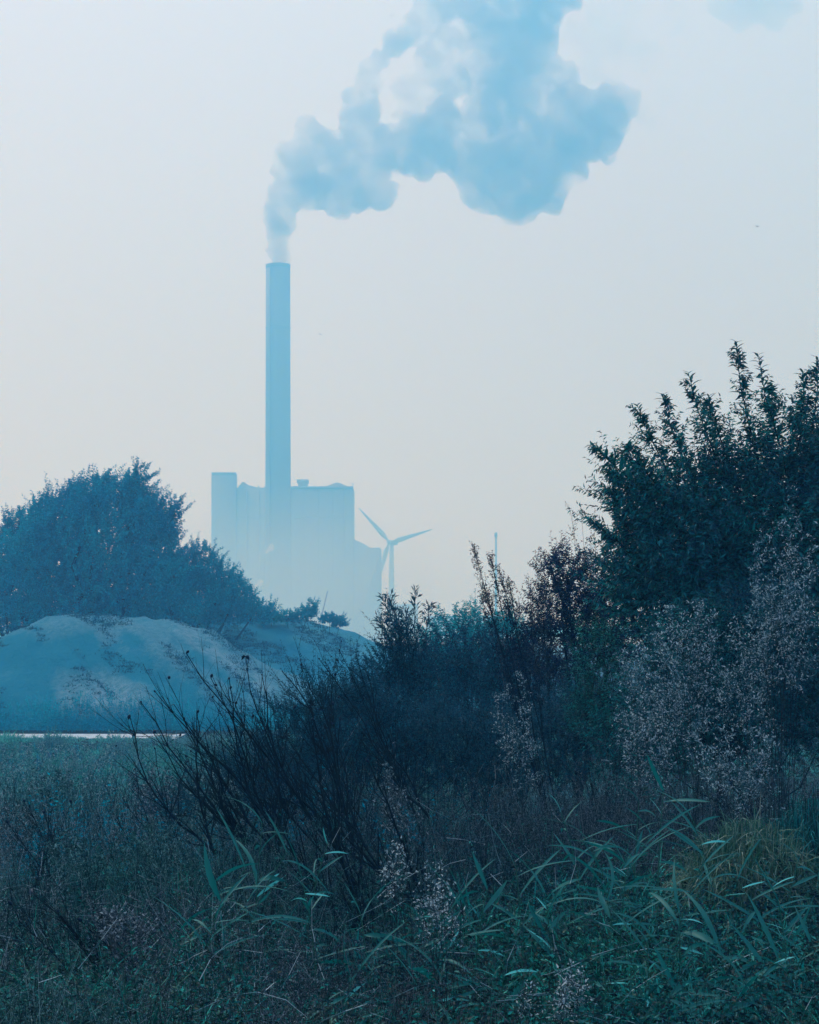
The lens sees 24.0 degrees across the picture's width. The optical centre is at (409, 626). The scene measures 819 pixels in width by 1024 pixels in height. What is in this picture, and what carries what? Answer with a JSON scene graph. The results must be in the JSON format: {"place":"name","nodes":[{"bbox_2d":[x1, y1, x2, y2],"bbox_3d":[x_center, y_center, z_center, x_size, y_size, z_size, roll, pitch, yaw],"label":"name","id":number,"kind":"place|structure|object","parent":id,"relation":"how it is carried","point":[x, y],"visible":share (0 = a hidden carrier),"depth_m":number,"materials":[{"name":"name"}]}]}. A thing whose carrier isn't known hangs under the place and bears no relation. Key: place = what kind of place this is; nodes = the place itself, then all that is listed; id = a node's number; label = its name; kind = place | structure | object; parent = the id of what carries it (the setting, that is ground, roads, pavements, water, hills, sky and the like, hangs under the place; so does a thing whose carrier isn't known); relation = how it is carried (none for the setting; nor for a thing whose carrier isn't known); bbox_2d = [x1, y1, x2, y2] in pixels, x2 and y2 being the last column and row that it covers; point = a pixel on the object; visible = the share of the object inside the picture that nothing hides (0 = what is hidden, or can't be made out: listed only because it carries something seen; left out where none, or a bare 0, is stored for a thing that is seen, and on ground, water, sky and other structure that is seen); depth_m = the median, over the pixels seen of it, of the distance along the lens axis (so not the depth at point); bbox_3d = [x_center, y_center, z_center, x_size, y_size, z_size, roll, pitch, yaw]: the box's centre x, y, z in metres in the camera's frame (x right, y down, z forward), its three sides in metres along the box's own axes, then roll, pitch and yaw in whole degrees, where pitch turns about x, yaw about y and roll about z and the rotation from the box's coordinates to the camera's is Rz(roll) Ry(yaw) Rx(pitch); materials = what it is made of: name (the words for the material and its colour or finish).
{"place":"outdoors","nodes":[
{"label":"outdoors","id":0,"kind":"place"},
{"bbox_2d":[0,628,818,1023],"bbox_3d":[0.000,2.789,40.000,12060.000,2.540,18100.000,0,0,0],"label":"ground","id":1,"kind":"structure","parent":0,"point":[208,732],"depth_m":61.16,"materials":[{"name":"plant"}]},
{"bbox_2d":[0,785,46,920],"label":"dry weed plant","id":2,"kind":"object","parent":1,"relation":"on","point":[25,823],"visible":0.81,"depth_m":12.41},
{"bbox_2d":[3,789,82,934],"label":"bare shrub","id":3,"kind":"object","parent":1,"relation":"on","point":[50,835],"visible":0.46,"depth_m":11.99,"materials":[{"name":"brown plant"}]},
{"bbox_2d":[19,761,83,832],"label":"dry weed plant","id":4,"kind":"object","parent":1,"relation":"on","point":[66,785],"visible":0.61,"depth_m":20.01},
{"bbox_2d":[2,868,151,993],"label":"bare shrub","id":5,"kind":"object","parent":1,"relation":"on","point":[76,937],"visible":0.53,"depth_m":8.82,"materials":[{"name":"brown plant"}]},
{"bbox_2d":[42,830,126,959],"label":"dry weed plant","id":6,"kind":"object","parent":1,"relation":"on","point":[62,869],"visible":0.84,"depth_m":10.47,"materials":[{"name":"plant"}]},
{"bbox_2d":[74,899,169,997],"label":"dry weed plant","id":7,"kind":"object","parent":1,"relation":"on","point":[113,935],"visible":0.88,"depth_m":8.63,"materials":[{"name":"plant"}]},
{"bbox_2d":[0,943,246,1023],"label":"broad grass","id":8,"kind":"structure","parent":1,"relation":"on","point":[125,992],"depth_m":8.00,"materials":[{"name":"plant"}]},
{"bbox_2d":[0,727,294,743],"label":"verge grass","id":9,"kind":"structure","parent":1,"relation":"on","point":[3,736],"depth_m":67.44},
{"bbox_2d":[102,743,197,878],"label":"bare shrub","id":10,"kind":"object","parent":1,"relation":"on","point":[171,809],"visible":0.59,"depth_m":14.04,"materials":[{"name":"brown plant"}]},
{"bbox_2d":[115,760,184,844],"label":"dry weed plant","id":11,"kind":"object","parent":1,"relation":"on","point":[144,787],"visible":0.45,"depth_m":16.86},
{"bbox_2d":[108,820,198,948],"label":"dry weed plant","id":12,"kind":"object","parent":1,"relation":"on","point":[147,846],"visible":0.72,"depth_m":10.68,"materials":[{"name":"plant"}]},
{"bbox_2d":[0,614,332,729],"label":"sand mound","id":13,"kind":"object","parent":1,"relation":"on","point":[31,666],"visible":0.63,"depth_m":83.07,"materials":[{"name":"sand"}]},
{"bbox_2d":[0,502,39,635],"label":"thin topped tree","id":14,"kind":"object","parent":13,"relation":"on","point":[10,521],"visible":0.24,"depth_m":107.60,"materials":[{"name":"green plant"}]},
{"bbox_2d":[0,612,296,723],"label":"mound scrub","id":15,"kind":"object","parent":13,"relation":"on","point":[106,624],"visible":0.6,"depth_m":83.85,"materials":[{"name":"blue plant"}]},
{"bbox_2d":[83,664,295,854],"bbox_3d":[-1.295,0.742,11.160,1.271,1.151,0.697,0,0,0],"label":"bare shrub","id":16,"kind":"object","parent":1,"relation":"on","point":[228,818],"visible":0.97,"depth_m":11.16,"materials":[{"name":"brown plant"}]},
{"bbox_2d":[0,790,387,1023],"bbox_3d":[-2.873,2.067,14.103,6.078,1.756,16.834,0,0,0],"label":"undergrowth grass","id":17,"kind":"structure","parent":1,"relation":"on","point":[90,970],"depth_m":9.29,"materials":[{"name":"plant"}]},
{"bbox_2d":[0,679,406,731],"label":"roadside scrub","id":18,"kind":"object","parent":1,"relation":"on","point":[174,724],"visible":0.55,"depth_m":74.32,"materials":[{"name":"plant"}]},
{"bbox_2d":[147,843,271,983],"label":"reed","id":19,"kind":"object","parent":1,"relation":"on","point":[210,876],"visible":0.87,"depth_m":8.60,"materials":[{"name":"green plant"}]},
{"bbox_2d":[183,763,245,905],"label":"dry weed plant","id":20,"kind":"object","parent":1,"relation":"on","point":[212,801],"visible":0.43,"depth_m":12.94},
{"bbox_2d":[0,727,443,846],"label":"field grass","id":21,"kind":"structure","parent":1,"relation":"on","point":[95,752],"depth_m":54.08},
{"bbox_2d":[166,808,295,972],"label":"reed","id":22,"kind":"object","parent":1,"relation":"on","point":[240,855],"visible":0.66,"depth_m":9.01,"materials":[{"name":"green plant"}]},
{"bbox_2d":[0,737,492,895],"bbox_3d":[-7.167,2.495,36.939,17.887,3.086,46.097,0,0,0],"label":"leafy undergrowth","id":23,"kind":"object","parent":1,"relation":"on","point":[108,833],"visible":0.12,"depth_m":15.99,"materials":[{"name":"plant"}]},
{"bbox_2d":[0,712,496,968],"bbox_3d":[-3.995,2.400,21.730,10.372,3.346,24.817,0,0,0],"label":"dry weeds","id":24,"kind":"object","parent":1,"relation":"on","point":[96,825],"visible":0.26,"depth_m":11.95,"materials":[{"name":"plant"}]},
{"bbox_2d":[128,640,368,887],"bbox_3d":[-1.195,1.039,14.478,1.883,1.901,0.996,0,0,0],"label":"fine twigged thicket","id":25,"kind":"object","parent":1,"relation":"on","point":[293,713],"visible":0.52,"depth_m":14.47,"materials":[{"name":"brown plant"}]},
{"bbox_2d":[215,795,293,955],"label":"reed","id":26,"kind":"object","parent":1,"relation":"on","point":[252,864],"visible":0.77,"depth_m":9.41,"materials":[{"name":"green plant"}]},
{"bbox_2d":[211,811,328,953],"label":"reed","id":27,"kind":"object","parent":1,"relation":"on","point":[267,894],"visible":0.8,"depth_m":9.30,"materials":[{"name":"green plant"}]},
{"bbox_2d":[180,623,366,869],"bbox_3d":[-0.800,0.698,11.585,1.092,1.502,0.828,0,0,0],"label":"bare shrub","id":28,"kind":"object","parent":1,"relation":"on","point":[277,772],"visible":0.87,"depth_m":11.49,"materials":[{"name":"brown plant"}]},
{"bbox_2d":[0,688,547,1011],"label":"weed twigs","id":29,"kind":"object","parent":1,"relation":"on","point":[209,892],"visible":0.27,"depth_m":11.69,"materials":[{"name":"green plant"}]},
{"bbox_2d":[265,262,290,615],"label":"chimney","id":30,"kind":"object","parent":1,"relation":"on","point":[278,494],"visible":0.98,"depth_m":781.46,"materials":[{"name":"concrete"}]},
{"bbox_2d":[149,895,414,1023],"bbox_3d":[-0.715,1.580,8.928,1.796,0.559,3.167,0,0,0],"label":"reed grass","id":31,"kind":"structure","parent":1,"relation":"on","point":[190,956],"depth_m":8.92,"materials":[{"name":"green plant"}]},
{"bbox_2d":[233,834,339,990],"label":"reed","id":32,"kind":"object","parent":1,"relation":"on","point":[297,918],"visible":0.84,"depth_m":8.79,"materials":[{"name":"green plant"}]},
{"bbox_2d":[211,472,381,635],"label":"power station","id":33,"kind":"object","parent":1,"relation":"on","point":[336,560],"visible":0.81,"depth_m":801.00,"materials":[{"name":"concrete"}]},
{"bbox_2d":[69,872,543,1023],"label":"dark weeds","id":34,"kind":"object","parent":1,"relation":"on","point":[319,1019],"visible":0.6,"depth_m":8.11,"materials":[{"name":"plant"}]},
{"bbox_2d":[203,620,475,708],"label":"green mound","id":35,"kind":"object","parent":1,"relation":"on","point":[277,632],"visible":0.12,"depth_m":105.96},
{"bbox_2d":[0,456,215,627],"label":"broad tree","id":36,"kind":"object","parent":35,"relation":"on","point":[80,579],"visible":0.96,"depth_m":102.94,"materials":[{"name":"green plant"}]},
{"bbox_2d":[161,534,281,639],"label":"sloping tree","id":37,"kind":"object","parent":35,"relation":"on","point":[228,603],"visible":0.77,"depth_m":105.42,"materials":[{"name":"green plant"}]},
{"bbox_2d":[275,596,320,630],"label":"ridge shrub","id":38,"kind":"object","parent":35,"relation":"on","point":[304,613],"visible":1,"depth_m":108.82,"materials":[{"name":"green plant"}]},
{"bbox_2d":[186,615,458,694],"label":"mound scrub","id":39,"kind":"object","parent":35,"relation":"on","point":[257,644],"visible":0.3,"depth_m":106.22,"materials":[{"name":"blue plant"}]},
{"bbox_2d":[250,668,434,933],"bbox_3d":[-0.359,0.963,10.555,0.985,1.521,0.848,0,0,23],"label":"bare shrub","id":40,"kind":"object","parent":1,"relation":"on","point":[336,844],"visible":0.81,"depth_m":10.51,"materials":[{"name":"brown plant"}]},
{"bbox_2d":[315,874,420,1013],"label":"reed","id":41,"kind":"object","parent":1,"relation":"on","point":[377,935],"visible":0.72,"depth_m":8.56,"materials":[{"name":"green plant"}]},
{"bbox_2d":[308,635,435,820],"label":"bare shrub","id":42,"kind":"object","parent":1,"relation":"on","point":[390,761],"visible":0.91,"depth_m":13.45,"materials":[{"name":"brown plant"}]},
{"bbox_2d":[322,584,456,836],"bbox_3d":[-0.264,1.070,19.988,1.414,3.036,1.072,0,0,23],"label":"spiky shrub","id":43,"kind":"object","parent":1,"relation":"on","point":[401,669],"visible":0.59,"depth_m":19.93,"materials":[{"name":"green plant"}]},
{"bbox_2d":[359,508,431,629],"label":"wind turbine","id":44,"kind":"object","parent":1,"relation":"on","point":[389,547],"visible":0.83,"depth_m":897.83,"materials":[{"name":"paint"}]},
{"bbox_2d":[367,762,427,882],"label":"pale seed plant","id":45,"kind":"object","parent":1,"relation":"on","point":[403,802],"visible":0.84,"depth_m":11.87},
{"bbox_2d":[377,835,417,1023],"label":"white flower cluster","id":46,"kind":"object","parent":1,"relation":"on","point":[389,871],"visible":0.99,"depth_m":8.22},
{"bbox_2d":[0,755,818,1023],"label":"leafy undergrowth","id":47,"kind":"object","parent":1,"relation":"on","point":[326,1000],"visible":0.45,"depth_m":8.39,"materials":[{"name":"green plant"}]},
{"bbox_2d":[0,763,818,1023],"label":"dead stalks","id":48,"kind":"object","parent":1,"relation":"on","point":[396,951],"visible":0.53,"depth_m":8.73,"materials":[{"name":"plant"}]},
{"bbox_2d":[210,632,633,850],"bbox_3d":[0.185,1.169,17.041,4.020,2.242,1.460,0,0,0],"label":"dark twiggy shrub","id":49,"kind":"object","parent":1,"relation":"on","point":[418,735],"visible":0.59,"depth_m":16.86,"materials":[{"name":"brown plant"}]},
{"bbox_2d":[350,859,494,997],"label":"reed","id":50,"kind":"object","parent":1,"relation":"on","point":[456,899],"visible":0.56,"depth_m":8.80,"materials":[{"name":"green plant"}]},
{"bbox_2d":[366,934,483,1022],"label":"reed","id":51,"kind":"object","parent":1,"relation":"on","point":[418,969],"visible":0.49,"depth_m":8.00,"materials":[{"name":"green plant"}]},
{"bbox_2d":[412,860,455,1023],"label":"white flower cluster","id":52,"kind":"object","parent":1,"relation":"on","point":[433,906],"visible":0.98,"depth_m":8.00,"materials":[{"name":"plant"}]},
{"bbox_2d":[173,669,694,967],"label":"dark weeds","id":53,"kind":"object","parent":1,"relation":"on","point":[460,851],"visible":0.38,"depth_m":12.15,"materials":[{"name":"plant"}]},
{"bbox_2d":[385,869,499,1008],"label":"reed","id":54,"kind":"object","parent":1,"relation":"on","point":[450,942],"visible":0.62,"depth_m":8.50,"materials":[{"name":"green plant"}]},
{"bbox_2d":[418,892,468,1023],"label":"white flower cluster","id":55,"kind":"object","parent":1,"relation":"on","point":[452,932],"visible":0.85,"depth_m":8.05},
{"bbox_2d":[118,881,818,1023],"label":"broad grass","id":56,"kind":"structure","parent":1,"relation":"on","point":[656,980],"depth_m":9.06,"materials":[{"name":"plant"}]},
{"bbox_2d":[404,590,537,772],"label":"pale teal shrub","id":57,"kind":"object","parent":1,"relation":"on","point":[464,613],"visible":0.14,"depth_m":41.84,"materials":[{"name":"green plant"}]},
{"bbox_2d":[426,852,537,989],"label":"reed","id":58,"kind":"object","parent":1,"relation":"on","point":[494,897],"visible":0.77,"depth_m":8.82,"materials":[{"name":"green plant"}]},
{"bbox_2d":[387,610,584,820],"bbox_3d":[0.907,1.329,23.018,2.319,3.438,2.199,0,0,-38],"label":"rounded dark shrub","id":59,"kind":"object","parent":1,"relation":"on","point":[464,670],"visible":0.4,"depth_m":22.76,"materials":[{"name":"green plant"}]},
{"bbox_2d":[423,918,551,1023],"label":"reed","id":60,"kind":"object","parent":1,"relation":"on","point":[515,992],"visible":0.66,"depth_m":8.14,"materials":[{"name":"green plant"}]},
{"bbox_2d":[490,670,543,853],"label":"pale seed plant","id":61,"kind":"object","parent":1,"relation":"on","point":[513,725],"visible":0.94,"depth_m":14.55,"materials":[{"name":"plant"}]},
{"bbox_2d":[480,593,553,824],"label":"leaning seed stalk","id":62,"kind":"object","parent":1,"relation":"on","point":[536,665],"visible":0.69,"depth_m":15.33,"materials":[{"name":"brown plant"}]},
{"bbox_2d":[469,541,567,874],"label":"leaning seed stalk","id":63,"kind":"object","parent":1,"relation":"on","point":[487,594],"visible":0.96,"depth_m":14.94,"materials":[{"name":"brown plant"}]},
{"bbox_2d":[464,801,574,978],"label":"reed","id":64,"kind":"object","parent":1,"relation":"on","point":[538,870],"visible":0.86,"depth_m":9.01,"materials":[{"name":"green plant"}]},
{"bbox_2d":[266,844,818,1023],"bbox_3d":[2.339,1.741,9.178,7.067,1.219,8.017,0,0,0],"label":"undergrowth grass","id":65,"kind":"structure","parent":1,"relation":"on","point":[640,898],"depth_m":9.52,"materials":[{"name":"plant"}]},
{"bbox_2d":[521,549,568,828],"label":"wispy seed stalk","id":66,"kind":"object","parent":1,"relation":"on","point":[543,630],"visible":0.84,"depth_m":17.00,"materials":[{"name":"brown plant"}]},
{"bbox_2d":[511,851,580,991],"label":"reed","id":67,"kind":"object","parent":1,"relation":"on","point":[539,924],"visible":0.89,"depth_m":8.82,"materials":[{"name":"green plant"}]},
{"bbox_2d":[545,956,597,1023],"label":"white flower cluster","id":68,"kind":"object","parent":1,"relation":"on","point":[565,988],"visible":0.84,"depth_m":7.26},
{"bbox_2d":[491,530,666,820],"bbox_3d":[1.699,0.675,18.524,1.846,3.226,1.230,0,0,0],"label":"dark blue shrub","id":69,"kind":"object","parent":1,"relation":"on","point":[566,609],"visible":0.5,"depth_m":18.39,"materials":[{"name":"green plant"}]},
{"bbox_2d":[550,798,615,943],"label":"reed","id":70,"kind":"object","parent":1,"relation":"on","point":[591,860],"visible":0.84,"depth_m":9.83,"materials":[{"name":"green plant"}]},
{"bbox_2d":[565,502,620,863],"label":"wispy seed stalk","id":71,"kind":"object","parent":1,"relation":"on","point":[585,592],"visible":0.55,"depth_m":16.94,"materials":[{"name":"brown plant"}]},
{"bbox_2d":[373,875,818,1023],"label":"reed grass","id":72,"kind":"structure","parent":1,"relation":"on","point":[652,987],"depth_m":9.45,"materials":[{"name":"green plant"}]},
{"bbox_2d":[550,604,641,850],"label":"feathery green shrub","id":73,"kind":"object","parent":1,"relation":"on","point":[602,659],"visible":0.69,"depth_m":15.46,"materials":[{"name":"green plant"}]},
{"bbox_2d":[547,819,664,957],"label":"reed","id":74,"kind":"object","parent":1,"relation":"on","point":[601,847],"visible":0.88,"depth_m":9.39,"materials":[{"name":"green plant"}]},
{"bbox_2d":[549,850,672,986],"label":"reed","id":75,"kind":"object","parent":1,"relation":"on","point":[602,901],"visible":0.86,"depth_m":8.99,"materials":[{"name":"green plant"}]},
{"bbox_2d":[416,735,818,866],"bbox_3d":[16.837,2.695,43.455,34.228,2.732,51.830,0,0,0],"label":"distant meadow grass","id":76,"kind":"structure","parent":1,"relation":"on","point":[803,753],"depth_m":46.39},
{"bbox_2d":[574,829,670,966],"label":"reed","id":77,"kind":"object","parent":1,"relation":"on","point":[643,923],"visible":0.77,"depth_m":9.21,"materials":[{"name":"green plant"}]},
{"bbox_2d":[426,692,818,912],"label":"dark weeds","id":78,"kind":"object","parent":1,"relation":"on","point":[642,805],"visible":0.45,"depth_m":13.06,"materials":[{"name":"plant"}]},
{"bbox_2d":[565,805,697,949],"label":"reed","id":79,"kind":"object","parent":1,"relation":"on","point":[634,856],"visible":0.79,"depth_m":9.49,"materials":[{"name":"green plant"}]},
{"bbox_2d":[595,905,697,1019],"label":"reed","id":80,"kind":"object","parent":1,"relation":"on","point":[642,946],"visible":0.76,"depth_m":8.30,"materials":[{"name":"green plant"}]},
{"bbox_2d":[601,663,696,881],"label":"pale seed plant","id":81,"kind":"object","parent":1,"relation":"on","point":[627,745],"visible":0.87,"depth_m":13.45,"materials":[{"name":"plant"}]},
{"bbox_2d":[616,755,710,941],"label":"reed","id":82,"kind":"object","parent":1,"relation":"on","point":[654,771],"visible":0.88,"depth_m":9.86,"materials":[{"name":"green plant"}]},
{"bbox_2d":[610,599,733,865],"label":"pale seed plant","id":83,"kind":"object","parent":1,"relation":"on","point":[675,692],"visible":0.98,"depth_m":12.12,"materials":[{"name":"plant"}]},
{"bbox_2d":[634,946,718,1023],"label":"reed","id":84,"kind":"object","parent":1,"relation":"on","point":[667,971],"visible":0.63,"depth_m":7.89,"materials":[{"name":"green plant"}]},
{"bbox_2d":[636,859,723,977],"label":"reed","id":85,"kind":"object","parent":1,"relation":"on","point":[704,937],"visible":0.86,"depth_m":8.61,"materials":[{"name":"green plant"}]},
{"bbox_2d":[621,825,739,966],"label":"reed","id":86,"kind":"object","parent":1,"relation":"on","point":[709,857],"visible":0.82,"depth_m":9.20,"materials":[{"name":"green plant"}]},
{"bbox_2d":[554,339,818,838],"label":"tall willow shrub","id":87,"kind":"object","parent":1,"relation":"on","point":[711,544],"visible":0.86,"depth_m":15.78,"materials":[{"name":"green plant"}]},
{"bbox_2d":[554,565,818,818],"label":"edge shrub","id":88,"kind":"object","parent":1,"relation":"on","point":[811,704],"visible":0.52,"depth_m":14.70,"materials":[{"name":"green plant"}]},
{"bbox_2d":[570,713,818,863],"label":"dry weeds","id":89,"kind":"object","parent":1,"relation":"on","point":[764,788],"visible":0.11,"depth_m":19.19,"materials":[{"name":"plant"}]},
{"bbox_2d":[643,787,756,933],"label":"reed","id":90,"kind":"object","parent":1,"relation":"on","point":[691,844],"visible":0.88,"depth_m":9.71,"materials":[{"name":"green plant"}]},
{"bbox_2d":[663,942,782,1023],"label":"reed","id":91,"kind":"object","parent":1,"relation":"on","point":[739,1004],"visible":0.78,"depth_m":7.78,"materials":[{"name":"green plant"}]},
{"bbox_2d":[676,889,774,1018],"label":"reed","id":92,"kind":"object","parent":1,"relation":"on","point":[707,920],"visible":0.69,"depth_m":8.23,"materials":[{"name":"green plant"}]},
{"bbox_2d":[681,713,784,847],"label":"pale seed plant","id":93,"kind":"object","parent":1,"relation":"on","point":[744,777],"visible":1,"depth_m":11.54,"materials":[{"name":"plant"}]},
{"bbox_2d":[653,793,818,924],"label":"grass hummock","id":94,"kind":"object","parent":1,"relation":"on","point":[750,841],"depth_m":10.88,"materials":[{"name":"plant"}]},
{"bbox_2d":[709,614,782,841],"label":"pale seed plant","id":95,"kind":"object","parent":1,"relation":"on","point":[750,677],"visible":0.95,"depth_m":12.42,"materials":[{"name":"plant"}]},
{"bbox_2d":[703,893,792,1017],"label":"reed","id":96,"kind":"object","parent":1,"relation":"on","point":[754,951],"visible":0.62,"depth_m":8.13,"materials":[{"name":"green plant"}]},
{"bbox_2d":[703,840,812,970],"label":"reed","id":97,"kind":"object","parent":1,"relation":"on","point":[750,916],"visible":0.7,"depth_m":8.99,"materials":[{"name":"green plant"}]},
{"bbox_2d":[732,905,818,1005],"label":"reed","id":98,"kind":"object","parent":1,"relation":"on","point":[805,929],"visible":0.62,"depth_m":8.32,"materials":[{"name":"green plant"}]},
{"bbox_2d":[734,558,818,833],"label":"pale seed plant","id":99,"kind":"object","parent":1,"relation":"on","point":[760,644],"visible":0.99,"depth_m":12.44,"materials":[{"name":"plant"}]},
{"bbox_2d":[741,784,818,915],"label":"grass hummock","id":100,"kind":"object","parent":1,"relation":"on","point":[801,824],"depth_m":11.13,"materials":[{"name":"plant"}]},
{"bbox_2d":[742,854,818,980],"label":"reed","id":101,"kind":"object","parent":1,"relation":"on","point":[794,920],"visible":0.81,"depth_m":8.71,"materials":[{"name":"green plant"}]},
{"bbox_2d":[745,483,818,834],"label":"pale seed plant","id":102,"kind":"object","parent":1,"relation":"on","point":[780,566],"visible":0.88,"depth_m":12.53,"materials":[{"name":"plant"}]},
{"bbox_2d":[0,0,818,627],"label":"sky","id":103,"kind":"structure","parent":0,"point":[504,228],"materials":[{"name":"white"}]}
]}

